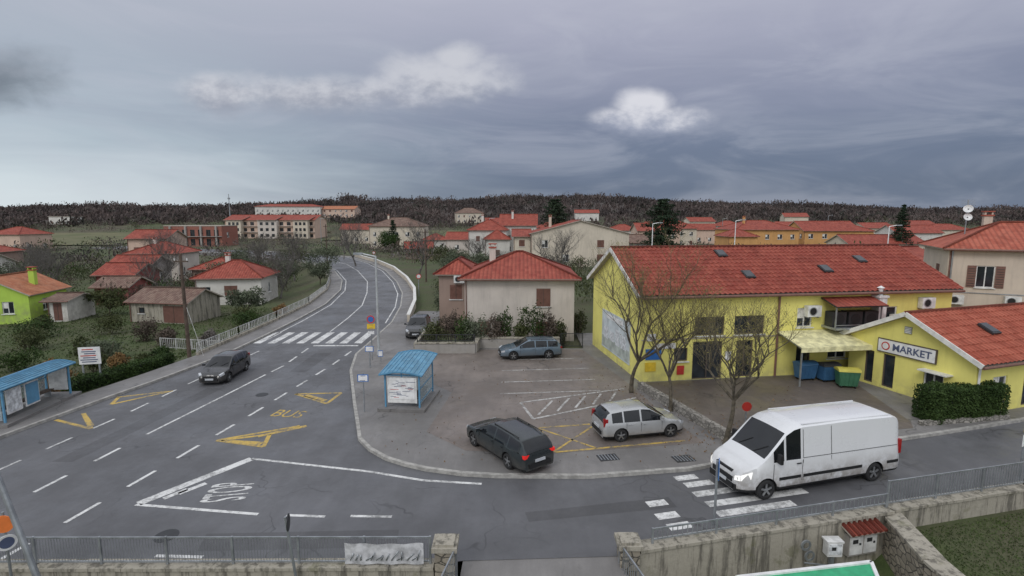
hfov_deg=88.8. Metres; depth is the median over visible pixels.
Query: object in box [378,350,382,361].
parking sign
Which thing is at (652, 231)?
street lamp
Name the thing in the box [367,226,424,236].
gutter
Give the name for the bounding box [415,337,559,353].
garden wall
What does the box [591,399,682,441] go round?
silver car
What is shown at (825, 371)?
waste container
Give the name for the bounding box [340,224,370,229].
roof
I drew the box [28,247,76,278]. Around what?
bare tree
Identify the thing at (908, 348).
sign text
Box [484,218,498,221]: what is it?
roof
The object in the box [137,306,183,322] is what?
windows
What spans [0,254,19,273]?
cottage
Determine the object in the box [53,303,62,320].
door
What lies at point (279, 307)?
shrub
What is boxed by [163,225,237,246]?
brick terrace
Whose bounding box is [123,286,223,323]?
garden shed
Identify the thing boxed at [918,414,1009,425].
stone wall
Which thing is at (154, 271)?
bare tree
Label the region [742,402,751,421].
traffic sign
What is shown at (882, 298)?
duct
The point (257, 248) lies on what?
bare tree
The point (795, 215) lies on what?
roof
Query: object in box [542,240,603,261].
windows
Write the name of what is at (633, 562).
gate
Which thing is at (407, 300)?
pavement
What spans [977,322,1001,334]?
skylight
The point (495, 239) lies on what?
gutter
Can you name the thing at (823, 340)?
awning
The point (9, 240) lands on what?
walls
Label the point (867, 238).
roof
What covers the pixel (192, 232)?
windows
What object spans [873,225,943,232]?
roof
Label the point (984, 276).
windows
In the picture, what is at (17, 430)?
kerb
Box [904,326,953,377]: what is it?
door canopy
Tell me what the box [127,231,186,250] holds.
walls
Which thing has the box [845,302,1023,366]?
roof
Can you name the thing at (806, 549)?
hose reel
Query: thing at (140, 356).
shrub
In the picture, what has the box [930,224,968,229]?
roof
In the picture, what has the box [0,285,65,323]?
walls
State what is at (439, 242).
walls
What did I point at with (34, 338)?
shrub
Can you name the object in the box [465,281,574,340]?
walls
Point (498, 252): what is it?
bare tree
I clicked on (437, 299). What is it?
shrub
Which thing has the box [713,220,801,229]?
roof
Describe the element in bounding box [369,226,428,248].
walls
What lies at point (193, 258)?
walls
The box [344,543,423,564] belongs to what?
banner
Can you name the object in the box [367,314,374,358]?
traffic sign
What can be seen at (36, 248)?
bare tree
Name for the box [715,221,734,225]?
roof
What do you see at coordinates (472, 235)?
walls
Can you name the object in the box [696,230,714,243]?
walls
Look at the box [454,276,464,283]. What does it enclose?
air conditioner
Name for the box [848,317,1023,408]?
walls
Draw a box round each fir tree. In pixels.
[389,219,402,247]
[889,203,915,243]
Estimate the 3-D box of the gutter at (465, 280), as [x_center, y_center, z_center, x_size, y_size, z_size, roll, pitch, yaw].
[0.544,1.638,38.477,9.000,4.641,0.548,0,8,1]
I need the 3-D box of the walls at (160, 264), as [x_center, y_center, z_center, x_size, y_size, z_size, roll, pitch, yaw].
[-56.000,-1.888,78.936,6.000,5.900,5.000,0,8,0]
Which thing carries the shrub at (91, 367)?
on the ground at (306, 284)
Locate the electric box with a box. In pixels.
[822,536,844,564]
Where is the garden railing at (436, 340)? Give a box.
[417,334,474,341]
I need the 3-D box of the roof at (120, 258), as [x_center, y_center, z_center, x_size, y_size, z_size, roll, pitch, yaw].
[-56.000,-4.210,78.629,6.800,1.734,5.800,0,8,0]
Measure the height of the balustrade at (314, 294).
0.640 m
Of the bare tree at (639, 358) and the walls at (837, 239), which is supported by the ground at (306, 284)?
the walls at (837, 239)
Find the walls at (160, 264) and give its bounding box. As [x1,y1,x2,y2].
[155,257,171,284]
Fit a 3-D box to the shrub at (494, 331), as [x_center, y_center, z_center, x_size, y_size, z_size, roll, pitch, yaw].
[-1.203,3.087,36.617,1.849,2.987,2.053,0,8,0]
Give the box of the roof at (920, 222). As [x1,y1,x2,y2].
[895,220,934,224]
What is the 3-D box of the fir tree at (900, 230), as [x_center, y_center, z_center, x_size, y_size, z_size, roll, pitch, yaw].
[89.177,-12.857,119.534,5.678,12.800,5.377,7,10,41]
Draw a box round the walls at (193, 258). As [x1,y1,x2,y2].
[164,252,199,280]
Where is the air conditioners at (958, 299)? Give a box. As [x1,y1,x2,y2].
[949,251,1023,304]
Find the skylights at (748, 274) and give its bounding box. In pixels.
[713,250,867,278]
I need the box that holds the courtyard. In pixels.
[646,375,912,430]
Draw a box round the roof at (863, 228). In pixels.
[856,225,874,230]
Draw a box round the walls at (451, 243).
[446,240,468,252]
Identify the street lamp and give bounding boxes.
[0,473,40,575]
[353,253,379,354]
[652,222,662,244]
[734,219,745,244]
[887,225,901,243]
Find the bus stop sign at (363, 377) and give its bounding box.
[357,373,368,411]
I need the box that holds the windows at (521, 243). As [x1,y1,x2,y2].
[513,240,524,246]
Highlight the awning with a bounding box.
[778,329,872,386]
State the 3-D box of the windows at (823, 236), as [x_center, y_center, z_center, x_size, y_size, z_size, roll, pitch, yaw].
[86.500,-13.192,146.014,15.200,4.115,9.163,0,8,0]
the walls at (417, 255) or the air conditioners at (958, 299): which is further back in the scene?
the walls at (417, 255)
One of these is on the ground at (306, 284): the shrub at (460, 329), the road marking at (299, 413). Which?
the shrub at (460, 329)
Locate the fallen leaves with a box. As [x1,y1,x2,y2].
[385,360,793,461]
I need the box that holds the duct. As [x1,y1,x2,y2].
[871,286,889,319]
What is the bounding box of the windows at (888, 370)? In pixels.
[864,350,1023,404]
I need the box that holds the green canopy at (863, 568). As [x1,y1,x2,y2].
[736,560,878,575]
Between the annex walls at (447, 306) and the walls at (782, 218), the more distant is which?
the walls at (782, 218)
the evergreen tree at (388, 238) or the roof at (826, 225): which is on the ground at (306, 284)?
the evergreen tree at (388, 238)
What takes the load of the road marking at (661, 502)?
on the road
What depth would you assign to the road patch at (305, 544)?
14.74 m
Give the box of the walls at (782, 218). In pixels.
[780,214,808,220]
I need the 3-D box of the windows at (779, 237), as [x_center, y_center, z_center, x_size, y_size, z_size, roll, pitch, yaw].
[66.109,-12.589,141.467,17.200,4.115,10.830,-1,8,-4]
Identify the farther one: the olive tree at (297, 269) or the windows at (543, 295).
the olive tree at (297, 269)
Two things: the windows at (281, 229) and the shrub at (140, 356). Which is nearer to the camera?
the shrub at (140, 356)
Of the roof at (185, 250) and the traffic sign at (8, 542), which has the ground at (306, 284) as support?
the traffic sign at (8, 542)
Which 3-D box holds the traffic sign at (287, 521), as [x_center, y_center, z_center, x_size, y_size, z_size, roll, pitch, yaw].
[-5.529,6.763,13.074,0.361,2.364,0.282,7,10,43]
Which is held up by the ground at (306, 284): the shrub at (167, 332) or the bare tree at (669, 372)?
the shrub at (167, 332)
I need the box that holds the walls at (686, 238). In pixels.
[680,229,696,244]
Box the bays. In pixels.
[226,221,309,238]
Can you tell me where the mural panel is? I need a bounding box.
[602,308,630,364]
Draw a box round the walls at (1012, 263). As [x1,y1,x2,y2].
[923,246,1023,306]
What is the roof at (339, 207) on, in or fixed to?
on the walls at (338, 212)
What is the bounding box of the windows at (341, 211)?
[324,210,359,215]
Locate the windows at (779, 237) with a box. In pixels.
[717,233,794,239]
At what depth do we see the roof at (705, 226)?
190.01 m
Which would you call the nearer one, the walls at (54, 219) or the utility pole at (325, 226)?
the utility pole at (325, 226)
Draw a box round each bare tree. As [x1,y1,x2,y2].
[2,248,67,279]
[17,244,54,270]
[18,240,53,260]
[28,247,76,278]
[125,249,182,285]
[139,225,190,243]
[139,232,189,264]
[238,232,275,264]
[262,246,303,298]
[268,227,315,280]
[332,220,369,265]
[334,229,354,258]
[399,219,447,273]
[461,235,488,261]
[481,247,511,256]
[527,228,585,264]
[588,224,732,392]
[621,280,736,411]
[680,293,814,443]
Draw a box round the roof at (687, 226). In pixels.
[676,221,698,228]
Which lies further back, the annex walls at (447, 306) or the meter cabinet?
the annex walls at (447, 306)
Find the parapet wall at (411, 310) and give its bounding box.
[355,255,415,321]
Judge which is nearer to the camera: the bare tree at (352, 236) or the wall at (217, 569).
the wall at (217, 569)
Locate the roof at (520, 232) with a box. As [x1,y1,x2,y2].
[511,228,531,236]
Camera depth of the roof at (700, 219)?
260.55 m
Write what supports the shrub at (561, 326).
on the ground at (306, 284)
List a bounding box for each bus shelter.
[0,359,81,427]
[377,350,439,412]
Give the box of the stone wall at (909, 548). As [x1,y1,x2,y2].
[882,512,964,575]
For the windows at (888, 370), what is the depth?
27.43 m
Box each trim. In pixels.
[587,247,965,375]
[839,312,1023,384]
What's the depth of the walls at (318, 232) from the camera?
218.09 m
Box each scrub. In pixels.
[0,215,1014,267]
[14,257,299,302]
[431,253,599,302]
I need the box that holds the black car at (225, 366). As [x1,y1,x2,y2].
[198,349,250,382]
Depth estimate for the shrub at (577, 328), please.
40.81 m
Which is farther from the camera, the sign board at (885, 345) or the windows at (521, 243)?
the windows at (521, 243)
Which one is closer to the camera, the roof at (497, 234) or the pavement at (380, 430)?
the pavement at (380, 430)
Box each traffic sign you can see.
[0,511,17,575]
[284,513,296,575]
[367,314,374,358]
[416,274,420,291]
[713,458,719,524]
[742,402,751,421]
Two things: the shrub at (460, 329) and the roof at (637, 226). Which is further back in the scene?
the roof at (637, 226)
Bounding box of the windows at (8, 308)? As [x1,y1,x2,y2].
[1,297,47,314]
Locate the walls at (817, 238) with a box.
[790,222,859,243]
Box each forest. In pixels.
[0,193,1023,229]
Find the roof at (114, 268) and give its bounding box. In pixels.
[90,262,162,275]
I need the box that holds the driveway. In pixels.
[460,556,627,575]
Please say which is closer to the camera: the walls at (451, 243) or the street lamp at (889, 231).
the street lamp at (889, 231)
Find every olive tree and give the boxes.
[0,259,35,273]
[3,265,20,273]
[83,287,129,312]
[200,262,223,271]
[216,253,253,261]
[220,248,256,263]
[225,285,268,310]
[265,259,304,287]
[275,247,310,261]
[302,259,331,284]
[307,245,344,264]
[427,244,460,263]
[438,249,470,266]
[467,251,489,262]
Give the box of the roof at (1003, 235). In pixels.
[917,221,1023,249]
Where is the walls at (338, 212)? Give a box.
[322,207,360,217]
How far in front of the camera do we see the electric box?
14.89 m
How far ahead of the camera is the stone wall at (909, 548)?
14.56 m
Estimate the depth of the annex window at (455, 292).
43.14 m
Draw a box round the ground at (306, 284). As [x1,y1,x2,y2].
[0,200,1023,575]
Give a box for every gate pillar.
[431,534,458,575]
[614,532,643,575]
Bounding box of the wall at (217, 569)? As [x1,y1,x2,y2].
[0,558,434,575]
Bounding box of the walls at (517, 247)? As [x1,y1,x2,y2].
[513,237,529,251]
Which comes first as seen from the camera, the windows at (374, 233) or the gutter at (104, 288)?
the gutter at (104, 288)
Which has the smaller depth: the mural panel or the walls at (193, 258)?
the mural panel
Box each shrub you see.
[0,345,49,371]
[8,315,64,337]
[9,324,54,349]
[33,312,55,327]
[39,369,77,391]
[71,336,91,356]
[80,335,126,358]
[84,350,108,372]
[89,310,128,333]
[106,352,130,367]
[131,317,162,341]
[132,352,155,359]
[148,343,173,355]
[154,325,179,346]
[197,328,217,345]
[229,308,262,328]
[232,305,259,323]
[271,303,287,314]
[419,317,448,341]
[432,290,438,314]
[438,308,461,341]
[454,311,473,341]
[461,312,490,341]
[483,312,507,339]
[495,306,513,336]
[511,317,529,336]
[517,300,546,335]
[538,307,560,336]
[552,317,567,346]
[574,308,587,332]
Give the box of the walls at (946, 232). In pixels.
[941,230,962,235]
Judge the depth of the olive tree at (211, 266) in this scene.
69.22 m
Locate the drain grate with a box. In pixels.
[596,453,695,462]
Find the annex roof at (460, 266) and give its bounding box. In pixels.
[432,256,476,275]
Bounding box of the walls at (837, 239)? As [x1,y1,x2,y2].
[826,236,924,248]
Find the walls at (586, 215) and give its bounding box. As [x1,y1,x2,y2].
[574,213,598,220]
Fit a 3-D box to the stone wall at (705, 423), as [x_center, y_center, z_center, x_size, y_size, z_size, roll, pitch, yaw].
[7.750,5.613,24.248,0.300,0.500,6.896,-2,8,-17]
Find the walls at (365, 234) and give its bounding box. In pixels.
[342,230,369,243]
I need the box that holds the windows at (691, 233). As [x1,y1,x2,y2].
[680,232,692,244]
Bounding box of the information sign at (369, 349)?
[365,346,373,366]
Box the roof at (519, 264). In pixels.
[457,250,581,278]
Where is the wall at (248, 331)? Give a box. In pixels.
[196,261,330,354]
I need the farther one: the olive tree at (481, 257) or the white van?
the olive tree at (481, 257)
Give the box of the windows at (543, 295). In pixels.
[479,289,551,335]
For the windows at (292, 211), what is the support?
attached to the walls at (284, 209)
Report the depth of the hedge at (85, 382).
29.79 m
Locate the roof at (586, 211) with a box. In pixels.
[574,210,598,212]
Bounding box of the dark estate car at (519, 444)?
[467,417,554,471]
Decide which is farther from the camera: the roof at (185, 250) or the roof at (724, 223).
the roof at (724, 223)
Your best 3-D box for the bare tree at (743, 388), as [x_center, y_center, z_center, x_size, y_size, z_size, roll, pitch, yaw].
[8.965,3.184,20.649,4.042,6.124,5.872,0,8,0]
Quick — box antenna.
[961,200,973,233]
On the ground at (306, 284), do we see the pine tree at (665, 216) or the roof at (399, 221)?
the pine tree at (665, 216)
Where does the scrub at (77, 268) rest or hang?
on the ground at (306, 284)
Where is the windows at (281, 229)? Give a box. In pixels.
[244,222,312,236]
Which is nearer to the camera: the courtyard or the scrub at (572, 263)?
the courtyard
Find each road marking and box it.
[0,252,808,558]
[200,483,253,501]
[270,410,306,417]
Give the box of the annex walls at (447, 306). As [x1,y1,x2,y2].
[439,276,464,325]
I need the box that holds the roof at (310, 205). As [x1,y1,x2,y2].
[259,204,323,206]
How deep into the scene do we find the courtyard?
26.48 m
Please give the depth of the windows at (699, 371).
29.31 m
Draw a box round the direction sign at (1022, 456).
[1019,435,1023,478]
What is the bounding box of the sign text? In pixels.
[892,344,931,358]
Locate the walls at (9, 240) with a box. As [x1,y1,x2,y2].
[0,234,52,248]
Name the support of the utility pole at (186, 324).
on the ground at (306, 284)
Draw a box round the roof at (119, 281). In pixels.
[88,275,155,287]
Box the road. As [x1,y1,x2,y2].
[0,246,1023,560]
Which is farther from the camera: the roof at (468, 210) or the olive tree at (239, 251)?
the roof at (468, 210)
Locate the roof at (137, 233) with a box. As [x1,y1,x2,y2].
[123,229,188,238]
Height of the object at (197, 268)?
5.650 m
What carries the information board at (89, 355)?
on the ground at (306, 284)
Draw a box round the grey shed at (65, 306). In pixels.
[38,292,95,321]
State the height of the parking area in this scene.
0.001 m
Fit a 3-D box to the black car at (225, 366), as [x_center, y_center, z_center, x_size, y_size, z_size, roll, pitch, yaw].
[-16.500,4.443,30.044,1.859,1.283,3.670,0,8,-3]
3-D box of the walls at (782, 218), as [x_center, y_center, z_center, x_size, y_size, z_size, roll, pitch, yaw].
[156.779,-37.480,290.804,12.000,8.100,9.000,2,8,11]
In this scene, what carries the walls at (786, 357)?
on the ground at (306, 284)
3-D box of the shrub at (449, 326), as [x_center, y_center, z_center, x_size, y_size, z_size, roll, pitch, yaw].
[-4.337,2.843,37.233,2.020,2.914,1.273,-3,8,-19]
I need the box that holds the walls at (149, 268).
[97,265,159,284]
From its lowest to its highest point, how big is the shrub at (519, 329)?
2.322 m
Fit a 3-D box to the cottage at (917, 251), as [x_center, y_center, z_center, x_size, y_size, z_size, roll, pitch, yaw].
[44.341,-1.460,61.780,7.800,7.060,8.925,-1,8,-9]
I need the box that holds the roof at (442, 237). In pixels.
[421,233,444,239]
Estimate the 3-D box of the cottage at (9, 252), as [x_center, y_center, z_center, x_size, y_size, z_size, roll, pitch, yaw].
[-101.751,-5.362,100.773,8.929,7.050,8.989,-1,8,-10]
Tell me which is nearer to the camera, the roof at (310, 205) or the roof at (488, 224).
the roof at (488, 224)
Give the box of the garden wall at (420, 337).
[414,326,432,349]
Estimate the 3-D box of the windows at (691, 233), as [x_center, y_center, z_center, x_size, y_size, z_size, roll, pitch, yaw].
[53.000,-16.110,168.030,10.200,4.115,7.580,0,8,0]
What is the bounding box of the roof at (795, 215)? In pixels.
[779,213,808,216]
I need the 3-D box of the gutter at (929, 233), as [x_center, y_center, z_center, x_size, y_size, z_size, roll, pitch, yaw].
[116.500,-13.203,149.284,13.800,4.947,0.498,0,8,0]
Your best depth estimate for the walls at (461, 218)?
328.32 m
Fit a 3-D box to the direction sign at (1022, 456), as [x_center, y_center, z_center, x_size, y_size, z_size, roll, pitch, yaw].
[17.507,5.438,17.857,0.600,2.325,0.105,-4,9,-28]
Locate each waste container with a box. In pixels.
[793,360,818,380]
[816,361,841,381]
[834,366,861,388]
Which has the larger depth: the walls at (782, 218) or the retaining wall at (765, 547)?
the walls at (782, 218)
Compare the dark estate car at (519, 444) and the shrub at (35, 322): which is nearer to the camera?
the dark estate car at (519, 444)
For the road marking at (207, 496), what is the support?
on the road
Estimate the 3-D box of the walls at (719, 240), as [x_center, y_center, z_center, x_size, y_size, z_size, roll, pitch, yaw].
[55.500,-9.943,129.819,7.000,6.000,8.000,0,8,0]
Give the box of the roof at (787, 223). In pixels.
[774,221,792,225]
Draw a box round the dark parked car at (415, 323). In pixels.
[404,314,430,337]
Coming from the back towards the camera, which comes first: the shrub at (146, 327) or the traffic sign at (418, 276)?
the traffic sign at (418, 276)
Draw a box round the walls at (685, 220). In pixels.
[682,218,714,223]
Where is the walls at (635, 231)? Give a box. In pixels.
[631,226,679,243]
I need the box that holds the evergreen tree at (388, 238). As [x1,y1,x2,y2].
[376,231,400,249]
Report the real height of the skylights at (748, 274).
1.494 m
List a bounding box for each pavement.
[0,248,341,434]
[271,251,412,333]
[352,311,1023,473]
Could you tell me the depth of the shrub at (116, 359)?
31.48 m
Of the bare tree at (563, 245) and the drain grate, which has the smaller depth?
the drain grate
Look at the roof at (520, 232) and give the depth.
102.64 m
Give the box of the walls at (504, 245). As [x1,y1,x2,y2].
[486,240,509,255]
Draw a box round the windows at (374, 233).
[373,231,427,245]
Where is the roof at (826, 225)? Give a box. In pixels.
[788,221,861,230]
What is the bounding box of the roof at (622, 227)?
[610,224,630,230]
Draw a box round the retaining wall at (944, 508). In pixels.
[881,480,1023,526]
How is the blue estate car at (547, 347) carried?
on the parking area
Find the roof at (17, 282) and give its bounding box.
[0,271,71,295]
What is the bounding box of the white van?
[710,400,901,499]
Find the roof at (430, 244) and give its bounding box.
[404,241,433,248]
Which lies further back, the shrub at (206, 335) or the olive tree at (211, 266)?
the olive tree at (211, 266)
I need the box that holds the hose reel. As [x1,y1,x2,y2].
[801,540,825,564]
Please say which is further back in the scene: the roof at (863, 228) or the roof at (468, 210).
the roof at (468, 210)
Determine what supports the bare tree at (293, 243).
on the ground at (306, 284)
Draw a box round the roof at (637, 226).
[629,223,680,230]
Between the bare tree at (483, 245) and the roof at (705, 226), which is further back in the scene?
the roof at (705, 226)
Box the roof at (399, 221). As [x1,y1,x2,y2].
[368,217,429,225]
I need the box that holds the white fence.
[159,338,217,349]
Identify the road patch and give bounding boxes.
[52,388,221,461]
[197,530,398,550]
[290,353,330,371]
[525,497,676,521]
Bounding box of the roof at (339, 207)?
[322,206,357,208]
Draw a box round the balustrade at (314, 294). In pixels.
[196,258,330,351]
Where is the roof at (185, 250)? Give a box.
[122,241,201,253]
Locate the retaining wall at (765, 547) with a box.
[639,505,894,575]
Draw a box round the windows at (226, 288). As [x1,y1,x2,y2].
[206,282,271,295]
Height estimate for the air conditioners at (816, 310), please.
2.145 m
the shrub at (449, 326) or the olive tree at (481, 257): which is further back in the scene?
the olive tree at (481, 257)
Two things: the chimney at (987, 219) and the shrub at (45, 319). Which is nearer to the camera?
the chimney at (987, 219)
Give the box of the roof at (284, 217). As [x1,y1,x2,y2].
[227,215,326,219]
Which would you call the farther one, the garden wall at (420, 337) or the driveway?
the garden wall at (420, 337)
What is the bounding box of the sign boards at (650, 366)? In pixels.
[645,334,730,374]
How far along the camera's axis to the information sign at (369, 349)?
31.30 m
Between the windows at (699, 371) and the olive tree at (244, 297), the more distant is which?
the olive tree at (244, 297)
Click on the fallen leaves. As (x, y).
(635, 398)
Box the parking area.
[420,349,703,452]
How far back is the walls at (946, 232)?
187.62 m
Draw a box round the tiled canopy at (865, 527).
[841,517,887,537]
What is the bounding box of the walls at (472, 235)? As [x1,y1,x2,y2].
[468,231,507,254]
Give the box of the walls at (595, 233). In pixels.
[530,221,628,266]
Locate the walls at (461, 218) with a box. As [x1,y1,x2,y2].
[455,213,482,222]
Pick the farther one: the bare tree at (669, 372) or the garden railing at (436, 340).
the garden railing at (436, 340)
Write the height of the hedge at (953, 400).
1.844 m
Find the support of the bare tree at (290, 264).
on the ground at (306, 284)
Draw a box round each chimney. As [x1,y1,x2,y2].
[26,266,37,284]
[488,243,496,260]
[981,211,995,225]
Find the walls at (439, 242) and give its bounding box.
[423,240,445,250]
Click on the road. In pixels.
(486, 518)
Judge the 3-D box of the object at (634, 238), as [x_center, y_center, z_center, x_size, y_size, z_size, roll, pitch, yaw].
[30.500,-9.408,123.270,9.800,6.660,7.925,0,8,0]
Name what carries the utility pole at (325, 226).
on the ground at (306, 284)
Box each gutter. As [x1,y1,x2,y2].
[87,288,127,290]
[253,206,306,206]
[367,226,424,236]
[458,279,581,318]
[466,230,507,230]
[485,239,511,257]
[913,233,944,233]
[944,249,1023,277]
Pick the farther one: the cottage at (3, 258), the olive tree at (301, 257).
the olive tree at (301, 257)
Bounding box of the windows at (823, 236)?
[800,234,826,238]
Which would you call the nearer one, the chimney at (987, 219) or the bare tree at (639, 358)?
the bare tree at (639, 358)
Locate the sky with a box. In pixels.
[0,0,1023,209]
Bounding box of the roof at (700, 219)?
[682,217,715,221]
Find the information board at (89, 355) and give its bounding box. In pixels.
[78,347,101,373]
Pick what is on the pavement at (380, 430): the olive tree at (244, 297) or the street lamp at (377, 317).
the street lamp at (377, 317)
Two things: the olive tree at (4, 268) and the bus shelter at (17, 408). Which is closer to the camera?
the bus shelter at (17, 408)
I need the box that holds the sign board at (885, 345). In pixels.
[877,337,937,364]
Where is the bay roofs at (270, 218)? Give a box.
[224,216,314,219]
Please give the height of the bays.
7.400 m
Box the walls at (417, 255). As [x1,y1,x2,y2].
[406,249,432,258]
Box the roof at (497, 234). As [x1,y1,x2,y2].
[484,229,510,238]
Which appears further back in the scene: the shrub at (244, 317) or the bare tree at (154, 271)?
the bare tree at (154, 271)
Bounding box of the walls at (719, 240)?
[715,236,757,244]
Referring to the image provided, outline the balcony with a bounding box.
[821,296,888,330]
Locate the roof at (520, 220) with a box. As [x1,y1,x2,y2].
[499,214,537,225]
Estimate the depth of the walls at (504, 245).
115.88 m
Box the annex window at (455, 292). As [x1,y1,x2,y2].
[449,285,462,299]
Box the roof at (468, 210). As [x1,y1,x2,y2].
[455,208,482,212]
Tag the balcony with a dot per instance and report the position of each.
(836, 320)
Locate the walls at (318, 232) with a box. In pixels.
[225,216,326,238]
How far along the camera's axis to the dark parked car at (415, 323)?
39.62 m
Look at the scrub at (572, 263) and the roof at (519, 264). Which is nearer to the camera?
the roof at (519, 264)
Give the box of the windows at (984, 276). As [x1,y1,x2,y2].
[936,263,1005,288]
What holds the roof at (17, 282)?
on the walls at (27, 307)
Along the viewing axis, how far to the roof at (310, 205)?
345.37 m
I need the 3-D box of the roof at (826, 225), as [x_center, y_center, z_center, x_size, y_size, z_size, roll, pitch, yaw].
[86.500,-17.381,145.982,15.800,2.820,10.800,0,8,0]
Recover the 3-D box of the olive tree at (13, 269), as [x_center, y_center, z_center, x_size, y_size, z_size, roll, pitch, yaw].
[-59.683,-0.277,62.815,5.892,4.971,5.664,3,8,24]
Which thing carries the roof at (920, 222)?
on the walls
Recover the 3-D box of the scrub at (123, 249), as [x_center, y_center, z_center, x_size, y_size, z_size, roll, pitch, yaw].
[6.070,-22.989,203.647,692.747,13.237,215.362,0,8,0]
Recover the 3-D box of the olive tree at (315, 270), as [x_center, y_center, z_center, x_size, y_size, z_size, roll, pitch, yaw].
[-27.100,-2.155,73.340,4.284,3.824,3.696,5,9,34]
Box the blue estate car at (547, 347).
[498,336,561,359]
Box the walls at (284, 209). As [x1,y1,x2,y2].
[255,207,322,214]
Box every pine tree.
[533,199,571,229]
[637,197,686,245]
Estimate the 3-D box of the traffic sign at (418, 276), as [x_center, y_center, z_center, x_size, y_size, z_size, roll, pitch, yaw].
[-10.795,-0.348,60.468,0.600,2.600,0.097,-3,8,-22]
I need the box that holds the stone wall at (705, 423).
[638,382,731,439]
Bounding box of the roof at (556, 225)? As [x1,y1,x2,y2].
[529,219,630,233]
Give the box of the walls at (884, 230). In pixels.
[875,226,942,239]
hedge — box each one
[61,352,175,391]
[911,380,1011,424]
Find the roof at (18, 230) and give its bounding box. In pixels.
[0,226,53,234]
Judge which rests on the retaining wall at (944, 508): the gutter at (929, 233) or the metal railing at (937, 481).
the metal railing at (937, 481)
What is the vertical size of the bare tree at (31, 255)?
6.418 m
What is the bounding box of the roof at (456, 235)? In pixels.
[444,232,467,239]
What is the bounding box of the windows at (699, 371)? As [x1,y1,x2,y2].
[674,306,896,378]
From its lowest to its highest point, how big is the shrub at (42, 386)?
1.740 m
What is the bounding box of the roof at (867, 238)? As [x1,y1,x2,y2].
[824,234,923,243]
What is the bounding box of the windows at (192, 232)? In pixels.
[182,230,228,245]
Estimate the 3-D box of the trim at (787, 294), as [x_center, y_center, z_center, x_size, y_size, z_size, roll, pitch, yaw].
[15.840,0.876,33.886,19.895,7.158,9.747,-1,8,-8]
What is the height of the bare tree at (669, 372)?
6.096 m
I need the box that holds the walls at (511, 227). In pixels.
[504,226,535,251]
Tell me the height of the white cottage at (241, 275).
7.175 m
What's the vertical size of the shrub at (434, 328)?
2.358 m
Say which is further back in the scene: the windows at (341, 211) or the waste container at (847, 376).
the windows at (341, 211)
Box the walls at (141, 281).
[95,278,150,304]
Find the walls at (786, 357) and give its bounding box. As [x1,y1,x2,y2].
[592,256,952,381]
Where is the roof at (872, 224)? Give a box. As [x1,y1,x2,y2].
[854,222,889,227]
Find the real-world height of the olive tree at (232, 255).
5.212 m
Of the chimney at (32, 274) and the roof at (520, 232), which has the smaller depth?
the chimney at (32, 274)
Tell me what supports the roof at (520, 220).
on the walls at (511, 227)
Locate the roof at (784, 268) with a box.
[589,244,963,296]
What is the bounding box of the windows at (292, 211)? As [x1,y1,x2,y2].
[257,210,318,214]
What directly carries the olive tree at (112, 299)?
on the ground at (306, 284)
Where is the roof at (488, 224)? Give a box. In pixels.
[467,219,509,229]
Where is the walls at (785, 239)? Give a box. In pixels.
[714,229,798,244]
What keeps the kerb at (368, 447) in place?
on the ground at (306, 284)
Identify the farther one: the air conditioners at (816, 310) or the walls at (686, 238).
the walls at (686, 238)
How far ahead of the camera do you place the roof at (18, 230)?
150.88 m
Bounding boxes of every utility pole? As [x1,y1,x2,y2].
[173,253,203,357]
[323,224,328,261]
[424,229,426,281]
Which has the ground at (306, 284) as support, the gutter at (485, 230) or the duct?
the gutter at (485, 230)
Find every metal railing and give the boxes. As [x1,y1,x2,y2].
[0,535,431,563]
[651,493,888,543]
[886,461,1023,506]
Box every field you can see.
[52,232,131,244]
[324,230,461,239]
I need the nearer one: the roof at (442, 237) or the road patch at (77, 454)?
the road patch at (77, 454)
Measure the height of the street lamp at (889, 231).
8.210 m
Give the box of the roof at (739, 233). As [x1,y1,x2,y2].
[713,228,759,236]
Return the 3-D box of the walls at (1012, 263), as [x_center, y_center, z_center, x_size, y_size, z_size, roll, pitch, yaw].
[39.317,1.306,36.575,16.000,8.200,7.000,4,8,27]
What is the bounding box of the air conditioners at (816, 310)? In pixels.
[804,297,935,317]
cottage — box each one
[0,245,25,266]
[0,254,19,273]
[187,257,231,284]
[189,252,280,304]
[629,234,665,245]
[901,245,923,260]
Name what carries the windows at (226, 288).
in the white cottage at (241, 275)
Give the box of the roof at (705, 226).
[685,223,715,229]
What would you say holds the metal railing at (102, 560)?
on the wall at (217, 569)
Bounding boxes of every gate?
[441,551,457,575]
[560,333,582,347]
[618,548,643,575]
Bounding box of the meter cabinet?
[842,532,876,556]
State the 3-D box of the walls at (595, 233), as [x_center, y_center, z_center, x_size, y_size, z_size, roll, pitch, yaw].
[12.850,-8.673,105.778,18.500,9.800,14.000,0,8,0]
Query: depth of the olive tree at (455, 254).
79.44 m
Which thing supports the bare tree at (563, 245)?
on the ground at (306, 284)
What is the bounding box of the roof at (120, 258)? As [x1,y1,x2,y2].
[109,254,174,263]
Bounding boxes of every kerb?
[0,247,342,438]
[265,251,1023,478]
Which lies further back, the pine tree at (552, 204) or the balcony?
the pine tree at (552, 204)
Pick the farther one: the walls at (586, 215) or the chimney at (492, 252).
the walls at (586, 215)
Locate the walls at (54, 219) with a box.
[49,217,81,224]
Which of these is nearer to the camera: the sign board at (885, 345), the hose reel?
the hose reel
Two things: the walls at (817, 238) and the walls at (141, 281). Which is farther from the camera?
the walls at (817, 238)

